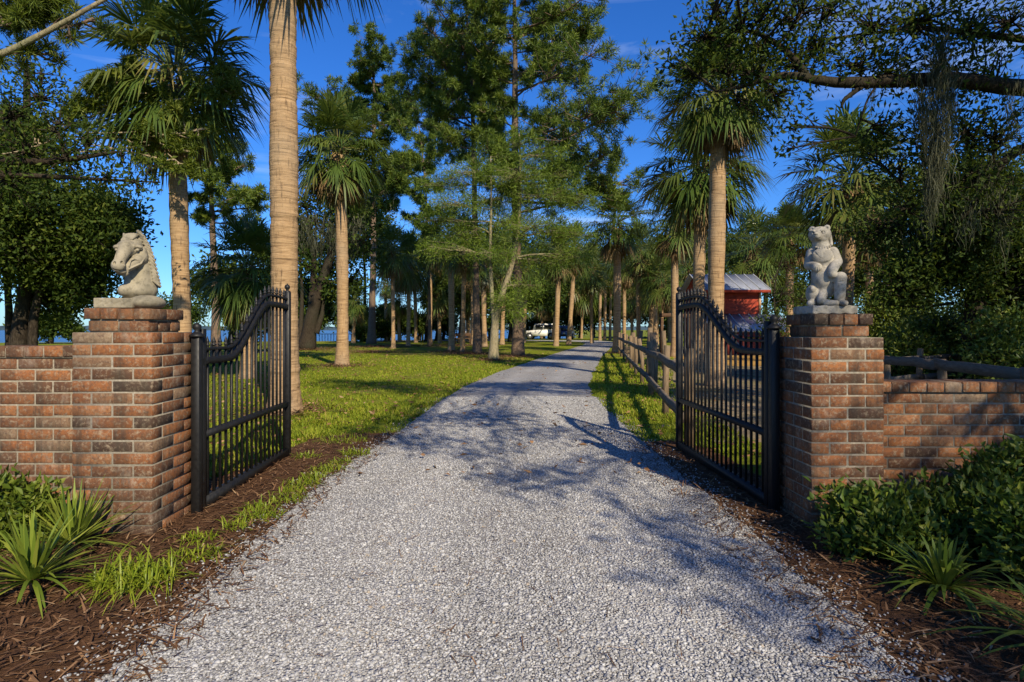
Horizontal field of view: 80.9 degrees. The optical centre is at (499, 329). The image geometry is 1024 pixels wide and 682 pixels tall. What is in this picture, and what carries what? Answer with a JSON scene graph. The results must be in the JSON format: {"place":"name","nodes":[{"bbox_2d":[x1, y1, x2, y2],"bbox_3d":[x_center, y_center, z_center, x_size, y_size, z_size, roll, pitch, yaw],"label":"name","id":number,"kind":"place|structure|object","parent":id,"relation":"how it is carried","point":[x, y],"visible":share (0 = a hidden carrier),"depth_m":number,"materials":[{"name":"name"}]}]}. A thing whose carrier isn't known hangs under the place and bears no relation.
{"place":"outdoors","nodes":[
{"label":"outdoors","id":0,"kind":"place"},
{"bbox_2d":[0,330,565,342],"bbox_3d":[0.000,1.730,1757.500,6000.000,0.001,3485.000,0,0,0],"label":"water","id":1,"kind":"structure","parent":0,"point":[326,335],"depth_m":151.91,"materials":[{"name":"blue liquid"}]},
{"bbox_2d":[258,255,363,310],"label":"background oak","id":2,"kind":"object","parent":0,"point":[306,296],"visible":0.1,"depth_m":58.65,"materials":[{"name":"green plant"}]},
{"bbox_2d":[0,330,760,479],"bbox_3d":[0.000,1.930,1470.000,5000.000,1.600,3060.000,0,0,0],"label":"ground","id":3,"kind":"structure","parent":0,"point":[545,348],"depth_m":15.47,"materials":[{"name":"green plant"}]},
{"bbox_2d":[3,308,88,343],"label":"background oak","id":4,"kind":"object","parent":3,"relation":"on","point":[51,334],"visible":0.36,"depth_m":47.56,"materials":[{"name":"green plant"}]},
{"bbox_2d":[0,0,153,74],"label":"pine tree","id":5,"kind":"object","parent":3,"relation":"on","point":[21,18],"visible":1,"depth_m":6.07,"materials":[{"name":"green plant"}]},
{"bbox_2d":[0,66,165,344],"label":"evergreen oak","id":6,"kind":"object","parent":3,"relation":"on","point":[60,266],"visible":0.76,"depth_m":12.59,"materials":[{"name":"green plant"}]},
{"bbox_2d":[0,39,184,229],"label":"live oak","id":7,"kind":"object","parent":3,"relation":"on","point":[11,118],"visible":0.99,"depth_m":8.37,"materials":[{"name":"green plant"}]},
{"bbox_2d":[2,50,244,185],"bbox_3d":[-6.907,-1.650,9.734,5.685,5.760,1.005,0,0,0],"label":"cedar tree","id":8,"kind":"object","parent":3,"relation":"on","point":[221,90],"visible":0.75,"depth_m":9.58,"materials":[{"name":"green plant"}]},
{"bbox_2d":[69,0,269,331],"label":"palm tree","id":9,"kind":"object","parent":3,"relation":"on","point":[167,23],"visible":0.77,"depth_m":10.16,"materials":[{"name":"green plant"}]},
{"bbox_2d":[156,290,209,326],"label":"background oak","id":10,"kind":"object","parent":3,"relation":"on","point":[196,315],"visible":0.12,"depth_m":44.34,"materials":[{"name":"green plant"}]},
{"bbox_2d":[158,138,269,363],"bbox_3d":[-9.219,-2.886,20.215,3.277,8.232,4.528,0,0,0],"label":"pine tree","id":11,"kind":"object","parent":3,"relation":"on","point":[250,198],"visible":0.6,"depth_m":19.80,"materials":[{"name":"green plant"}]},
{"bbox_2d":[171,247,270,351],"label":"background oak","id":12,"kind":"object","parent":3,"relation":"on","point":[195,303],"visible":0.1,"depth_m":28.80,"materials":[{"name":"green plant"}]},
{"bbox_2d":[189,210,309,378],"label":"palm tree","id":13,"kind":"object","parent":3,"relation":"on","point":[240,296],"visible":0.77,"depth_m":13.49,"materials":[{"name":"green plant"}]},
{"bbox_2d":[185,0,383,415],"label":"palm tree","id":14,"kind":"object","parent":3,"relation":"on","point":[283,162],"visible":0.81,"depth_m":7.97,"materials":[{"name":"brown plant"}]},
{"bbox_2d":[242,211,354,340],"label":"background oak","id":15,"kind":"object","parent":3,"relation":"on","point":[301,312],"visible":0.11,"depth_m":51.89,"materials":[{"name":"green plant"}]},
{"bbox_2d":[298,303,336,336],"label":"background oak","id":16,"kind":"object","parent":3,"relation":"on","point":[328,318],"visible":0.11,"depth_m":58.44,"materials":[{"name":"green plant"}]},
{"bbox_2d":[269,177,395,349],"bbox_3d":[-9.577,-4.152,34.158,6.930,10.694,4.202,0,0,0],"label":"mossy oak","id":17,"kind":"object","parent":3,"relation":"on","point":[320,287],"visible":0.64,"depth_m":33.72,"materials":[{"name":"green plant"}]},
{"bbox_2d":[297,85,399,365],"bbox_3d":[-4.877,-3.121,18.511,3.615,8.613,3.520,0,0,0],"label":"palm tree","id":18,"kind":"object","parent":3,"relation":"on","point":[336,178],"visible":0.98,"depth_m":18.23,"materials":[{"name":"green plant"}]},
{"bbox_2d":[331,282,378,342],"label":"palm tree","id":19,"kind":"object","parent":3,"relation":"on","point":[354,316],"visible":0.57,"depth_m":49.48,"materials":[{"name":"green plant"}]},
{"bbox_2d":[320,204,400,303],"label":"background oak","id":20,"kind":"object","parent":3,"relation":"on","point":[387,218],"visible":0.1,"depth_m":60.38,"materials":[{"name":"green plant"}]},
{"bbox_2d":[334,312,390,341],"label":"background oak","id":21,"kind":"object","parent":3,"relation":"on","point":[382,328],"visible":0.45,"depth_m":56.38,"materials":[{"name":"green plant"}]},
{"bbox_2d":[296,18,436,343],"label":"pine tree","id":22,"kind":"object","parent":3,"relation":"on","point":[369,65],"visible":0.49,"depth_m":45.92,"materials":[{"name":"green plant"}]},
{"bbox_2d":[366,221,417,348],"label":"palm tree","id":23,"kind":"object","parent":3,"relation":"on","point":[388,269],"visible":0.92,"depth_m":35.79,"materials":[{"name":"green plant"}]},
{"bbox_2d":[377,282,413,341],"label":"palm tree","id":24,"kind":"object","parent":3,"relation":"on","point":[399,312],"visible":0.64,"depth_m":53.73,"materials":[{"name":"green plant"}]},
{"bbox_2d":[376,301,418,340],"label":"background oak","id":25,"kind":"object","parent":3,"relation":"on","point":[404,320],"visible":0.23,"depth_m":60.95,"materials":[{"name":"green plant"}]},
{"bbox_2d":[376,230,439,346],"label":"palm tree","id":26,"kind":"object","parent":3,"relation":"on","point":[415,284],"visible":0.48,"depth_m":39.62,"materials":[{"name":"green plant"}]},
{"bbox_2d":[395,309,436,339],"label":"background oak","id":27,"kind":"object","parent":3,"relation":"on","point":[421,319],"visible":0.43,"depth_m":62.00,"materials":[{"name":"green plant"}]},
{"bbox_2d":[386,112,449,346],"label":"pine tree","id":28,"kind":"object","parent":3,"relation":"on","point":[416,157],"visible":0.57,"depth_m":38.67,"materials":[{"name":"green plant"}]},
{"bbox_2d":[411,268,459,342],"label":"palm tree","id":29,"kind":"object","parent":3,"relation":"on","point":[439,306],"visible":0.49,"depth_m":49.15,"materials":[{"name":"green plant"}]},
{"bbox_2d":[417,199,471,350],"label":"palm tree","id":30,"kind":"object","parent":3,"relation":"on","point":[451,337],"visible":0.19,"depth_m":30.86,"materials":[{"name":"green plant"}]},
{"bbox_2d":[382,0,527,353],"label":"pine tree","id":31,"kind":"object","parent":3,"relation":"on","point":[456,80],"visible":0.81,"depth_m":26.73,"materials":[{"name":"green plant"}]},
{"bbox_2d":[417,234,503,342],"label":"background oak","id":32,"kind":"object","parent":3,"relation":"on","point":[457,295],"visible":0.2,"depth_m":49.30,"materials":[{"name":"green plant"}]},
{"bbox_2d":[427,213,497,351],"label":"palm tree","id":33,"kind":"object","parent":3,"relation":"on","point":[457,268],"visible":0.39,"depth_m":28.39,"materials":[{"name":"green plant"}]},
{"bbox_2d":[446,244,498,343],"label":"palm tree","id":34,"kind":"object","parent":3,"relation":"on","point":[469,290],"visible":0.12,"depth_m":43.86,"materials":[{"name":"green plant"}]},
{"bbox_2d":[459,238,511,346],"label":"palm tree","id":35,"kind":"object","parent":3,"relation":"on","point":[484,279],"visible":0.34,"depth_m":38.84,"materials":[{"name":"green plant"}]},
{"bbox_2d":[398,124,609,360],"bbox_3d":[0.136,-3.104,21.966,8.052,8.663,3.746,0,0,0],"label":"cypress tree","id":36,"kind":"object","parent":3,"relation":"on","point":[519,225],"visible":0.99,"depth_m":21.86,"materials":[{"name":"green plant"}]},
{"bbox_2d":[487,232,530,344],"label":"palm tree","id":37,"kind":"object","parent":3,"relation":"on","point":[502,324],"visible":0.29,"depth_m":44.82,"materials":[{"name":"green plant"}]},
{"bbox_2d":[456,229,569,341],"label":"background oak","id":38,"kind":"object","parent":3,"relation":"on","point":[548,296],"visible":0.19,"depth_m":55.77,"materials":[{"name":"green plant"}]},
{"bbox_2d":[511,244,548,342],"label":"palm tree","id":39,"kind":"object","parent":3,"relation":"on","point":[528,274],"visible":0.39,"depth_m":51.79,"materials":[{"name":"green plant"}]},
{"bbox_2d":[526,324,560,339],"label":"parked car","id":40,"kind":"object","parent":3,"relation":"on","point":[542,330],"visible":0.58,"depth_m":67.18,"materials":[{"name":"white paint"}]},
{"bbox_2d":[528,299,567,337],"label":"tree","id":41,"kind":"object","parent":3,"relation":"on","point":[542,316],"visible":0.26,"depth_m":77.01,"materials":[{"name":"green plant"}]},
{"bbox_2d":[186,342,918,671],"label":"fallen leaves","id":42,"kind":"object","parent":3,"relation":"on","point":[467,352],"visible":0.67,"depth_m":8.48,"materials":[{"name":"brown plant"}]},
{"bbox_2d":[532,225,586,345],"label":"palm tree","id":43,"kind":"object","parent":3,"relation":"on","point":[558,277],"visible":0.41,"depth_m":40.85,"materials":[{"name":"green plant"}]},
{"bbox_2d":[521,217,605,339],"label":"background oak","id":44,"kind":"object","parent":3,"relation":"on","point":[564,287],"visible":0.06,"depth_m":65.25,"materials":[{"name":"green plant"}]},
{"bbox_2d":[453,0,674,356],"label":"pine tree","id":45,"kind":"object","parent":3,"relation":"on","point":[544,21],"visible":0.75,"depth_m":23.37,"materials":[{"name":"green plant"}]},
{"bbox_2d":[547,220,597,344],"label":"palm tree","id":46,"kind":"object","parent":3,"relation":"on","point":[570,315],"visible":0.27,"depth_m":44.85,"materials":[{"name":"green plant"}]},
{"bbox_2d":[562,271,603,338],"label":"palm tree","id":47,"kind":"object","parent":3,"relation":"on","point":[581,306],"visible":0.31,"depth_m":75.02,"materials":[{"name":"green plant"}]},
{"bbox_2d":[545,272,629,337],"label":"background oak","id":48,"kind":"object","parent":3,"relation":"on","point":[576,319],"visible":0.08,"depth_m":81.95,"materials":[{"name":"green plant"}]},
{"bbox_2d":[567,240,612,342],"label":"palm tree","id":49,"kind":"object","parent":3,"relation":"on","point":[590,288],"visible":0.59,"depth_m":49.63,"materials":[{"name":"green plant"}]},
{"bbox_2d":[599,258,635,343],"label":"palm tree","id":50,"kind":"object","parent":3,"relation":"on","point":[624,286],"visible":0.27,"depth_m":45.88,"materials":[{"name":"green plant"}]},
{"bbox_2d":[580,186,655,352],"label":"palm tree","id":51,"kind":"object","parent":3,"relation":"on","point":[619,245],"visible":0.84,"depth_m":28.74,"materials":[{"name":"green plant"}]},
{"bbox_2d":[608,284,648,335],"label":"palm tree","id":52,"kind":"object","parent":3,"relation":"on","point":[631,308],"visible":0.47,"depth_m":59.50,"materials":[{"name":"green plant"}]},
{"bbox_2d":[617,332,693,447],"bbox_3d":[3.675,0.655,16.876,0.167,1.053,22.678,0,0,10],"label":"rail fence","id":53,"kind":"object","parent":3,"relation":"on","point":[668,402],"visible":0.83,"depth_m":8.49,"materials":[{"name":"brown wood"}]},
{"bbox_2d":[631,192,707,356],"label":"palm tree","id":54,"kind":"object","parent":3,"relation":"on","point":[678,249],"visible":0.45,"depth_m":24.86,"materials":[{"name":"green plant"}]},
{"bbox_2d":[668,239,707,308],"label":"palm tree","id":55,"kind":"object","parent":3,"relation":"on","point":[688,269],"visible":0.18,"depth_m":43.56,"materials":[{"name":"green plant"}]},
{"bbox_2d":[705,198,822,313],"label":"background oak","id":56,"kind":"object","parent":3,"relation":"on","point":[737,258],"visible":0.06,"depth_m":45.40,"materials":[{"name":"green plant"}]},
{"bbox_2d":[761,231,856,316],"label":"background oak","id":57,"kind":"object","parent":3,"relation":"on","point":[808,281],"visible":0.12,"depth_m":39.95,"materials":[{"name":"green plant"}]},
{"bbox_2d":[780,314,883,527],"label":"brick pillar","id":58,"kind":"structure","parent":3,"relation":"on","point":[831,397],"depth_m":3.40,"materials":[{"name":"brown brick"}]},
{"bbox_2d":[793,225,857,314],"bbox_3d":[1.945,-0.358,3.585,0.264,0.538,0.274,0,0,0],"label":"bear statue","id":59,"kind":"object","parent":58,"relation":"on","point":[823,261],"visible":0.92,"depth_m":3.53,"materials":[{"name":"grey stone"}]},
{"bbox_2d":[644,0,1023,272],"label":"live oak","id":60,"kind":"object","parent":3,"relation":"on","point":[942,80],"visible":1,"depth_m":6.18,"materials":[{"name":"green plant"}]},
{"bbox_2d":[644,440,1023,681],"bbox_3d":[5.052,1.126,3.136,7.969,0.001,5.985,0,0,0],"label":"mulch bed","id":61,"kind":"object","parent":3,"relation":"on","point":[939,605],"visible":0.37,"depth_m":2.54,"materials":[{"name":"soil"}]},
{"bbox_2d":[0,429,1023,681],"bbox_3d":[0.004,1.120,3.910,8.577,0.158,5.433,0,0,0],"label":"bark mulch","id":62,"kind":"object","parent":61,"relation":"on","point":[966,619],"visible":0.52,"depth_m":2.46,"materials":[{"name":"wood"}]},
{"bbox_2d":[0,462,70,552],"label":"glossy shrub","id":63,"kind":"object","parent":62,"relation":"on","point":[19,496],"visible":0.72,"depth_m":3.08,"materials":[{"name":"green plant"}]},
{"bbox_2d":[0,345,72,524],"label":"brick wall","id":64,"kind":"structure","parent":62,"relation":"on","point":[36,404],"depth_m":3.39,"materials":[{"name":"brown brick"}]},
{"bbox_2d":[0,505,117,618],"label":"yucca","id":65,"kind":"object","parent":62,"relation":"on","point":[30,553],"visible":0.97,"depth_m":2.57,"materials":[{"name":"green plant"}]},
{"bbox_2d":[0,475,140,567],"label":"yucca","id":66,"kind":"object","parent":62,"relation":"on","point":[79,519],"visible":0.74,"depth_m":3.05,"materials":[{"name":"green plant"}]},
{"bbox_2d":[47,539,202,615],"bbox_3d":[-1.625,1.104,2.666,0.660,0.328,0.664,0,0,-17],"label":"grass clump","id":67,"kind":"object","parent":62,"relation":"on","point":[153,573],"visible":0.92,"depth_m":2.61,"materials":[{"name":"green plant"}]},
{"bbox_2d":[72,308,191,533],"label":"brick pillar","id":68,"kind":"structure","parent":62,"relation":"on","point":[131,406],"depth_m":3.30,"materials":[{"name":"brown brick"}]},
{"bbox_2d":[93,230,165,308],"bbox_3d":[-2.132,-0.352,3.487,0.328,0.461,0.308,0,0,0],"label":"horse head statue","id":69,"kind":"object","parent":68,"relation":"on","point":[140,285],"visible":0.89,"depth_m":3.46,"materials":[{"name":"beige stone"}]},
{"bbox_2d":[161,526,223,546],"bbox_3d":[-1.603,1.134,3.214,0.306,0.136,0.289,0,0,16],"label":"grass clump","id":70,"kind":"object","parent":62,"relation":"on","point":[195,535],"visible":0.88,"depth_m":3.21,"materials":[{"name":"green plant"}]},
{"bbox_2d":[189,323,204,513],"bbox_3d":[-1.866,0.547,3.703,0.088,1.185,0.104,0,0,0],"label":"gate post","id":71,"kind":"object","parent":62,"relation":"on","point":[197,364],"visible":0.98,"depth_m":3.67,"materials":[{"name":"black metal"}]},
{"bbox_2d":[200,283,290,507],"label":"iron gate","id":72,"kind":"structure","parent":71,"relation":"attached to","point":[239,343],"depth_m":4.54,"materials":[{"name":"black metal"}]},
{"bbox_2d":[166,536,244,565],"bbox_3d":[-1.520,1.123,3.007,0.476,0.186,0.370,0,0,0],"label":"grass clump","id":73,"kind":"object","parent":62,"relation":"on","point":[187,552],"visible":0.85,"depth_m":2.96,"materials":[{"name":"green plant"}]},
{"bbox_2d":[231,504,288,521],"bbox_3d":[-1.465,1.105,3.580,0.409,0.134,0.347,0,0,0],"label":"grass clump","id":74,"kind":"object","parent":62,"relation":"on","point":[255,514],"visible":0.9,"depth_m":3.58,"materials":[{"name":"green plant"}]},
{"bbox_2d":[766,315,781,510],"bbox_3d":[1.712,0.522,3.758,0.088,1.235,0.104,0,0,0],"label":"gate post","id":75,"kind":"object","parent":61,"relation":"on","point":[773,327],"visible":0.94,"depth_m":3.72,"materials":[{"name":"black metal"}]},
{"bbox_2d":[676,286,770,504],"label":"iron gate","id":76,"kind":"structure","parent":75,"relation":"attached to","point":[727,333],"depth_m":4.60,"materials":[{"name":"black metal"}]},
{"bbox_2d":[801,468,985,572],"bbox_3d":[1.992,0.968,3.005,0.869,0.485,0.674,0,0,0],"label":"glossy shrub","id":77,"kind":"object","parent":61,"relation":"on","point":[864,517],"visible":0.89,"depth_m":2.92,"materials":[{"name":"green plant"}]},
{"bbox_2d":[859,529,1023,624],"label":"lily plant","id":78,"kind":"object","parent":61,"relation":"on","point":[940,568],"visible":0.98,"depth_m":2.49,"materials":[{"name":"green plant"}]},
{"bbox_2d":[883,379,1023,494],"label":"brick wall","id":79,"kind":"structure","parent":61,"relation":"on","point":[932,425],"depth_m":3.68,"materials":[{"name":"brown brick"}]},
{"bbox_2d":[883,461,1023,566],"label":"glossy shrub","id":80,"kind":"object","parent":61,"relation":"on","point":[952,499],"visible":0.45,"depth_m":3.02,"materials":[{"name":"green plant"}]},
{"bbox_2d":[916,571,1023,679],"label":"lily plant","id":81,"kind":"object","parent":61,"relation":"on","point":[1006,632],"visible":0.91,"depth_m":2.13,"materials":[{"name":"green plant"}]},
{"bbox_2d":[934,433,1023,488],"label":"glossy shrub","id":82,"kind":"object","parent":61,"relation":"on","point":[1011,454],"visible":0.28,"depth_m":3.18,"materials":[{"name":"green plant"}]},
{"bbox_2d":[960,478,1023,589],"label":"glossy shrub","id":83,"kind":"object","parent":61,"relation":"on","point":[999,521],"visible":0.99,"depth_m":2.62,"materials":[{"name":"green plant"}]},
{"bbox_2d":[883,356,1023,379],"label":"rail fence","id":84,"kind":"object","parent":3,"relation":"on","point":[942,367],"visible":0.25,"depth_m":6.38,"materials":[{"name":"grey wood"}]},
{"bbox_2d":[44,340,964,681],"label":"gravel road","id":85,"kind":"structure","parent":0,"point":[525,380],"depth_m":2.73,"materials":[{"name":"grey gravel"}]},
{"bbox_2d":[0,0,1023,326],"label":"sky","id":86,"kind":"structure","parent":0,"point":[627,22],"materials":[{"name":"blue"}]},
{"bbox_2d":[625,347,760,441],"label":"paddock dirt","id":87,"kind":"structure","parent":0,"point":[748,390],"depth_m":10.42,"materials":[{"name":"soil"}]},
{"bbox_2d":[609,217,668,344],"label":"palm tree","id":88,"kind":"object","parent":87,"relation":"on","point":[634,267],"visible":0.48,"depth_m":35.73,"materials":[{"name":"green plant"}]},
{"bbox_2d":[626,245,679,347],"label":"palm tree","id":89,"kind":"object","parent":87,"relation":"on","point":[651,317],"visible":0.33,"depth_m":35.70,"materials":[{"name":"green plant"}]},
{"bbox_2d":[636,252,688,349],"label":"palm tree","id":90,"kind":"object","parent":87,"relation":"on","point":[660,296],"visible":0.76,"depth_m":33.60,"materials":[{"name":"green plant"}]},
{"bbox_2d":[631,101,776,369],"bbox_3d":[5.778,-2.714,16.995,4.174,7.790,4.180,0,0,0],"label":"palm tree","id":91,"kind":"object","parent":87,"relation":"on","point":[689,202],"visible":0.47,"depth_m":16.77,"materials":[{"name":"green plant"}]},
{"bbox_2d":[645,20,796,386],"bbox_3d":[4.501,-2.486,11.936,2.948,7.333,2.894,0,0,0],"label":"palm tree","id":92,"kind":"object","parent":87,"relation":"on","point":[700,135],"visible":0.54,"depth_m":11.86,"materials":[{"name":"green plant"}]},
{"bbox_2d":[680,274,785,354],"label":"red shed","id":93,"kind":"structure","parent":87,"relation":"on","point":[742,296],"depth_m":28.00,"materials":[{"name":"red wood"}]},
{"bbox_2d":[724,204,801,296],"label":"palm tree","id":94,"kind":"object","parent":87,"relation":"on","point":[761,272],"visible":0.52,"depth_m":32.47,"materials":[{"name":"green plant"}]},
{"bbox_2d":[747,242,809,347],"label":"young tree","id":95,"kind":"object","parent":87,"relation":"on","point":[778,309],"visible":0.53,"depth_m":20.97,"materials":[{"name":"green plant"}]},
{"bbox_2d":[753,200,811,336],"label":"palm tree","id":96,"kind":"object","parent":87,"relation":"on","point":[781,244],"visible":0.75,"depth_m":23.77,"materials":[{"name":"green plant"}]},
{"bbox_2d":[774,99,918,305],"bbox_3d":[8.172,-2.103,14.010,3.339,6.577,3.673,0,0,0],"label":"palm tree","id":97,"kind":"object","parent":87,"relation":"on","point":[854,187],"visible":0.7,"depth_m":13.73,"materials":[{"name":"green plant"}]},
{"bbox_2d":[831,178,908,318],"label":"palm tree","id":98,"kind":"object","parent":87,"relation":"on","point":[859,254],"visible":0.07,"depth_m":21.74,"materials":[{"name":"green plant"}]},
{"bbox_2d":[834,209,909,305],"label":"background oak","id":99,"kind":"object","parent":87,"relation":"on","point":[862,283],"visible":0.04,"depth_m":33.04,"materials":[{"name":"green plant"}]},
{"bbox_2d":[854,283,944,343],"bbox_3d":[10.682,0.015,16.096,3.313,2.955,2.709,0,0,0],"label":"wild shrub","id":100,"kind":"object","parent":87,"relation":"on","point":[882,320],"visible":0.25,"depth_m":15.67,"materials":[{"name":"green plant"}]},
{"bbox_2d":[810,142,1023,378],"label":"oak tree","id":101,"kind":"object","parent":87,"relation":"on","point":[942,264],"visible":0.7,"depth_m":10.60,"materials":[{"name":"green plant"}]},
{"bbox_2d":[868,318,969,379],"bbox_3d":[7.854,0.673,11.604,2.553,1.831,2.002,0,0,-24],"label":"wild shrub","id":102,"kind":"object","parent":87,"relation":"on","point":[897,345],"visible":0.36,"depth_m":11.29,"materials":[{"name":"green plant"}]},
{"bbox_2d":[891,348,959,379],"bbox_3d":[8.930,0.752,11.456,9.601,0.860,0.308,0,0,-31],"label":"rail fence","id":103,"kind":"object","parent":87,"relation":"on","point":[918,375],"visible":0.21,"depth_m":10.57,"materials":[{"name":"grey wood"}]},
{"bbox_2d":[883,300,991,376],"bbox_3d":[9.886,0.391,13.010,2.783,2.399,3.189,0,0,0],"label":"wild shrub","id":104,"kind":"object","parent":87,"relation":"on","point":[944,327],"visible":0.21,"depth_m":12.51,"materials":[{"name":"green plant"}]},
{"bbox_2d":[946,291,1023,378],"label":"wild shrub","id":105,"kind":"object","parent":87,"relation":"on","point":[998,340],"visible":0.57,"depth_m":9.71,"materials":[{"name":"green plant"}]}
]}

